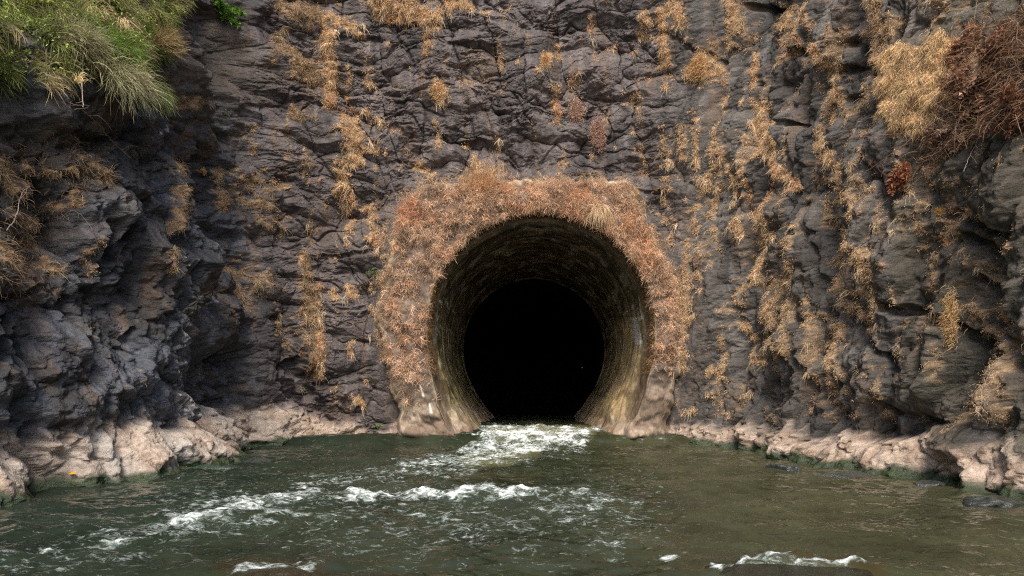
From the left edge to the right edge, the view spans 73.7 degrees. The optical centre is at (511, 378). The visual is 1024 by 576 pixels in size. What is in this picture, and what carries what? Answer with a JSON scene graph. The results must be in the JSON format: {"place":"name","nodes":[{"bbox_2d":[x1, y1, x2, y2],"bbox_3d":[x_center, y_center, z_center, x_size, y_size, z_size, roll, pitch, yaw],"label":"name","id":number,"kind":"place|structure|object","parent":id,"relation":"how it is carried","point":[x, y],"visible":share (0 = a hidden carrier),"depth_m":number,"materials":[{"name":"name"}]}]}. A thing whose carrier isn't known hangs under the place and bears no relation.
{"place":"outdoors","nodes":[
{"label":"outdoors","id":0,"kind":"place"},
{"bbox_2d":[0,0,1023,506],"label":"cliff","id":1,"kind":"structure","parent":0,"point":[158,370],"depth_m":13.75,"materials":[{"name":"grey stone"}]},
{"bbox_2d":[6,187,28,230],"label":"bare vine","id":2,"kind":"object","parent":1,"relation":"attached to","point":[18,208],"visible":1,"depth_m":9.31,"materials":[{"name":"grey plant"}]},
{"bbox_2d":[1,64,39,93],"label":"leafy shrub","id":3,"kind":"object","parent":1,"relation":"on","point":[21,72],"visible":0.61,"depth_m":9.37,"materials":[{"name":"green plant"}]},
{"bbox_2d":[20,0,69,15],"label":"leafy shrub","id":4,"kind":"object","parent":1,"relation":"on","point":[42,1],"visible":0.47,"depth_m":9.76,"materials":[{"name":"green plant"}]},
{"bbox_2d":[0,131,121,299],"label":"dead roots","id":5,"kind":"object","parent":1,"relation":"on","point":[17,242],"visible":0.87,"depth_m":9.81,"materials":[{"name":"brown plant"}]},
{"bbox_2d":[63,87,88,109],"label":"bare twig","id":6,"kind":"object","parent":1,"relation":"on","point":[74,104],"visible":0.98,"depth_m":9.70,"materials":[{"name":"brown wood"}]},
{"bbox_2d":[55,209,103,248],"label":"bare vine","id":7,"kind":"object","parent":1,"relation":"attached to","point":[86,221],"visible":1,"depth_m":10.27,"materials":[{"name":"brown plant"}]},
{"bbox_2d":[34,2,125,81],"bbox_3d":[-6.303,-4.857,9.990,1.071,1.139,1.302,0,0,43],"label":"grass tussock","id":8,"kind":"object","parent":1,"relation":"on","point":[86,39],"depth_m":9.86,"materials":[{"name":"green plant"}]},
{"bbox_2d":[78,54,83,107],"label":"bare twig","id":9,"kind":"object","parent":1,"relation":"on","point":[82,81],"visible":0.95,"depth_m":9.80,"materials":[{"name":"brown wood"}]},
{"bbox_2d":[0,0,193,77],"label":"ledge herbs","id":10,"kind":"object","parent":1,"relation":"on","point":[66,44],"visible":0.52,"depth_m":9.98,"materials":[{"name":"green plant"}]},
{"bbox_2d":[0,0,200,105],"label":"ledge grass","id":11,"kind":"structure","parent":1,"relation":"on","point":[33,11],"depth_m":9.89,"materials":[{"name":"green plant"}]},
{"bbox_2d":[81,109,136,157],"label":"bare twig","id":12,"kind":"object","parent":1,"relation":"on","point":[104,132],"visible":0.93,"depth_m":10.62,"materials":[{"name":"brown wood"}]},
{"bbox_2d":[99,0,119,16],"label":"leafy shrub","id":13,"kind":"object","parent":1,"relation":"on","point":[105,2],"visible":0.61,"depth_m":10.76,"materials":[{"name":"green plant"}]},
{"bbox_2d":[79,44,171,123],"bbox_3d":[-5.904,-4.542,10.475,1.042,1.353,1.568,0,0,25],"label":"grass tussock","id":14,"kind":"object","parent":1,"relation":"on","point":[130,89],"depth_m":10.32,"materials":[{"name":"green plant"}]},
{"bbox_2d":[91,15,159,78],"bbox_3d":[-6.062,-5.026,10.484,0.898,1.120,1.362,0,0,0],"label":"grass tussock","id":15,"kind":"object","parent":1,"relation":"on","point":[115,36],"depth_m":10.40,"materials":[{"name":"green plant"}]},
{"bbox_2d":[147,77,179,118],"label":"grass tussock","id":16,"kind":"object","parent":1,"relation":"on","point":[167,104],"depth_m":12.14,"materials":[{"name":"green plant"}]},
{"bbox_2d":[145,12,195,65],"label":"grass tussock","id":17,"kind":"object","parent":1,"relation":"on","point":[173,42],"depth_m":12.12,"materials":[{"name":"brown plant"}]},
{"bbox_2d":[201,167,206,175],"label":"dry tuft","id":18,"kind":"object","parent":1,"relation":"on","point":[204,171],"visible":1,"depth_m":14.60,"materials":[{"name":"brown plant"}]},
{"bbox_2d":[210,0,246,28],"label":"leafy shrub","id":19,"kind":"object","parent":1,"relation":"on","point":[221,6],"visible":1,"depth_m":15.12,"materials":[{"name":"green plant"}]},
{"bbox_2d":[355,399,362,405],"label":"dry tuft","id":20,"kind":"object","parent":1,"relation":"on","point":[359,402],"visible":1,"depth_m":16.52,"materials":[{"name":"beige plant"}]},
{"bbox_2d":[362,268,379,276],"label":"green seedling","id":21,"kind":"object","parent":1,"relation":"on","point":[373,272],"visible":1,"depth_m":16.47,"materials":[{"name":"green plant"}]},
{"bbox_2d":[428,75,446,103],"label":"dry tuft","id":22,"kind":"object","parent":1,"relation":"on","point":[437,95],"visible":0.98,"depth_m":16.52,"materials":[{"name":"brown plant"}]},
{"bbox_2d":[0,0,1023,430],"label":"dry moss","id":23,"kind":"object","parent":1,"relation":"on","point":[330,34],"visible":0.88,"depth_m":15.51,"materials":[{"name":"brown plant"}]},
{"bbox_2d":[0,0,1023,427],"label":"straw wisps","id":24,"kind":"object","parent":1,"relation":"on","point":[298,8],"visible":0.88,"depth_m":15.65,"materials":[{"name":"brown plant"}]},
{"bbox_2d":[539,47,552,64],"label":"dry tuft","id":25,"kind":"object","parent":1,"relation":"on","point":[545,56],"visible":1,"depth_m":16.62,"materials":[{"name":"brown plant"}]},
{"bbox_2d":[565,95,589,123],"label":"dry tuft","id":26,"kind":"object","parent":1,"relation":"on","point":[575,113],"visible":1,"depth_m":16.83,"materials":[{"name":"brown plant"}]},
{"bbox_2d":[587,113,609,155],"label":"dry tuft","id":27,"kind":"object","parent":1,"relation":"attached to","point":[597,135],"visible":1,"depth_m":16.62,"materials":[{"name":"brown plant"}]},
{"bbox_2d":[683,49,710,84],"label":"dry tuft","id":28,"kind":"object","parent":1,"relation":"on","point":[698,67],"visible":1,"depth_m":15.97,"materials":[{"name":"brown plant"}]},
{"bbox_2d":[819,128,939,145],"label":"bare vine","id":29,"kind":"object","parent":1,"relation":"attached to","point":[868,136],"visible":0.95,"depth_m":11.29,"materials":[{"name":"brown plant"}]},
{"bbox_2d":[885,161,911,195],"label":"dead fern","id":30,"kind":"object","parent":1,"relation":"attached to","point":[898,178],"visible":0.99,"depth_m":11.05,"materials":[{"name":"brown plant"}]},
{"bbox_2d":[866,98,945,175],"bbox_3d":[6.199,-3.738,10.836,0.293,0.925,1.364,0,0,-22],"label":"bare vine","id":31,"kind":"object","parent":1,"relation":"attached to","point":[904,144],"visible":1,"depth_m":10.86,"materials":[{"name":"brown plant"}]},
{"bbox_2d":[865,28,959,142],"bbox_3d":[6.550,-4.762,11.171,0.981,2.080,1.818,0,0,-21],"label":"hanging moss","id":32,"kind":"object","parent":1,"relation":"hanging from","point":[879,88],"visible":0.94,"depth_m":11.03,"materials":[{"name":"brown plant"}]},
{"bbox_2d":[926,118,949,145],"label":"dead fern","id":33,"kind":"object","parent":1,"relation":"on","point":[934,126],"visible":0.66,"depth_m":10.63,"materials":[{"name":"brown plant"}]},
{"bbox_2d":[934,207,944,216],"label":"dry tuft","id":34,"kind":"object","parent":1,"relation":"attached to","point":[939,211],"visible":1,"depth_m":10.69,"materials":[{"name":"brown plant"}]},
{"bbox_2d":[906,54,986,122],"bbox_3d":[6.545,-4.424,10.074,0.348,1.570,1.779,0,0,-4],"label":"bare vine","id":35,"kind":"object","parent":1,"relation":"attached to","point":[938,94],"visible":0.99,"depth_m":10.39,"materials":[{"name":"brown plant"}]},
{"bbox_2d":[932,283,966,350],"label":"dry tuft","id":36,"kind":"object","parent":1,"relation":"attached to","point":[947,323],"visible":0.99,"depth_m":10.18,"materials":[{"name":"brown plant"}]},
{"bbox_2d":[936,122,966,153],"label":"dead fern","id":37,"kind":"object","parent":1,"relation":"on","point":[944,131],"visible":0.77,"depth_m":10.34,"materials":[{"name":"brown plant"}]},
{"bbox_2d":[937,63,966,108],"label":"dead fern","id":38,"kind":"object","parent":1,"relation":"on","point":[954,75],"visible":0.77,"depth_m":10.21,"materials":[{"name":"brown plant"}]},
{"bbox_2d":[900,0,1023,186],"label":"dead brush","id":39,"kind":"object","parent":1,"relation":"on","point":[1016,55],"visible":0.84,"depth_m":9.71,"materials":[{"name":"brown plant"}]},
{"bbox_2d":[941,19,982,75],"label":"dead fern","id":40,"kind":"object","parent":1,"relation":"attached to","point":[954,49],"visible":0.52,"depth_m":10.52,"materials":[{"name":"brown plant"}]},
{"bbox_2d":[954,63,1003,131],"bbox_3d":[6.766,-4.037,9.888,0.440,0.921,0.866,0,0,-14],"label":"dead fern","id":41,"kind":"object","parent":1,"relation":"on","point":[976,80],"visible":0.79,"depth_m":9.87,"materials":[{"name":"brown plant"}]},
{"bbox_2d":[964,109,1002,168],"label":"bare vine","id":42,"kind":"object","parent":1,"relation":"attached to","point":[983,136],"visible":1,"depth_m":9.34,"materials":[{"name":"brown plant"}]},
{"bbox_2d":[971,22,1012,73],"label":"dead fern","id":43,"kind":"object","parent":1,"relation":"on","point":[989,42],"visible":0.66,"depth_m":9.76,"materials":[{"name":"brown plant"}]},
{"bbox_2d":[977,81,1023,138],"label":"dead fern","id":44,"kind":"object","parent":1,"relation":"attached to","point":[1009,90],"visible":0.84,"depth_m":9.09,"materials":[{"name":"brown plant"}]},
{"bbox_2d":[0,415,1023,575],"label":"river water","id":45,"kind":"structure","parent":0,"point":[601,502],"depth_m":7.39,"materials":[{"name":"green liquid"}]},
{"bbox_2d":[131,478,150,483],"bbox_3d":[-5.345,1.508,9.865,0.355,0.137,0.277,0,0,0],"label":"wet stone","id":46,"kind":"object","parent":45,"relation":"in","point":[137,480],"visible":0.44,"depth_m":9.80,"materials":[{"name":"green stone"}]},
{"bbox_2d":[190,464,233,469],"bbox_3d":[-4.945,1.513,11.289,0.738,0.186,0.323,0,0,0],"label":"wet stone","id":47,"kind":"object","parent":45,"relation":"in","point":[209,466],"visible":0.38,"depth_m":11.20,"materials":[{"name":"stone"}]},
{"bbox_2d":[245,457,273,463],"bbox_3d":[-4.670,1.542,12.452,0.617,0.221,0.469,0,0,0],"label":"wet stone","id":48,"kind":"object","parent":45,"relation":"in","point":[257,460],"visible":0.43,"depth_m":12.38,"materials":[{"name":"grey stone"}]},
{"bbox_2d":[234,567,317,575],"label":"wet stone","id":49,"kind":"object","parent":45,"relation":"in","point":[286,571],"visible":0.93,"depth_m":5.07,"materials":[{"name":"stone"}]},
{"bbox_2d":[466,422,600,451],"bbox_3d":[0.671,1.350,16.183,3.622,0.435,5.486,0,0,0],"label":"white spray","id":50,"kind":"object","parent":45,"relation":"on","point":[524,439],"visible":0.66,"depth_m":15.49,"materials":[{"name":"liquid"}]},
{"bbox_2d":[765,463,801,470],"bbox_3d":[4.564,1.552,11.430,0.394,0.269,0.532,0,0,-41],"label":"wet stone","id":51,"kind":"object","parent":45,"relation":"in","point":[789,467],"visible":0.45,"depth_m":11.28,"materials":[{"name":"grey stone"}]},
{"bbox_2d":[719,563,872,575],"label":"wet stone","id":52,"kind":"object","parent":45,"relation":"in","point":[762,569],"visible":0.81,"depth_m":5.14,"materials":[{"name":"stone"}]},
{"bbox_2d":[811,470,872,478],"bbox_3d":[5.066,1.548,10.530,0.902,0.242,0.595,0,0,-23],"label":"wet stone","id":53,"kind":"object","parent":45,"relation":"in","point":[853,474],"visible":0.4,"depth_m":10.43,"materials":[{"name":"grey stone"}]},
{"bbox_2d":[913,480,947,486],"bbox_3d":[5.939,1.534,9.719,0.419,0.175,0.367,0,0,-33],"label":"wet stone","id":54,"kind":"object","parent":45,"relation":"in","point":[922,483],"visible":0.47,"depth_m":9.64,"materials":[{"name":"grey stone"}]},
{"bbox_2d":[962,495,1023,507],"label":"wet stone","id":55,"kind":"object","parent":45,"relation":"in","point":[990,501],"visible":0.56,"depth_m":8.14,"materials":[{"name":"grey stone"}]},
{"label":"river bed","id":56,"kind":"structure","parent":0,"visible":0},
{"bbox_2d":[375,176,685,439],"bbox_3d":[2.265,-1.189,37.952,9.172,7.439,45.549,0,0,7],"label":"tunnel portal","id":57,"kind":"object","parent":56,"relation":"on","point":[541,317],"visible":0.77,"depth_m":18.71,"materials":[{"name":"stone"}]},
{"bbox_2d":[386,190,430,244],"bbox_3d":[-2.385,-3.740,15.745,1.078,1.448,0.448,0,0,0],"label":"dry grass crest","id":58,"kind":"object","parent":57,"relation":"on","point":[403,209],"visible":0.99,"depth_m":15.73,"materials":[{"name":"brown plant"}]},
{"bbox_2d":[446,149,510,204],"bbox_3d":[-0.735,-4.642,15.677,1.578,1.370,0.536,0,0,0],"label":"dry grass crest","id":59,"kind":"object","parent":57,"relation":"on","point":[489,177],"visible":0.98,"depth_m":15.68,"materials":[{"name":"brown plant"}]},
{"bbox_2d":[372,174,688,409],"bbox_3d":[0.440,-2.023,15.759,7.469,5.598,0.743,0,0,0],"label":"dried grass mat","id":60,"kind":"object","parent":57,"relation":"attached to","point":[634,249],"visible":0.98,"depth_m":15.71,"materials":[{"name":"brown plant"}]},
{"bbox_2d":[365,167,697,369],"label":"creeping dry grass","id":61,"kind":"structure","parent":57,"relation":"attached to","point":[379,280],"depth_m":16.47,"materials":[{"name":"brown plant"}]},
{"bbox_2d":[426,210,655,375],"bbox_3d":[0.656,-1.985,15.986,5.374,3.880,0.686,0,0,0],"label":"rim moss","id":62,"kind":"object","parent":57,"relation":"attached to","point":[438,286],"visible":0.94,"depth_m":15.95,"materials":[{"name":"brown plant"}]},
{"bbox_2d":[584,197,615,228],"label":"hanging grass tuft","id":63,"kind":"object","parent":57,"relation":"hanging from","point":[603,214],"visible":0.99,"depth_m":15.51,"materials":[{"name":"beige plant"}]}
]}

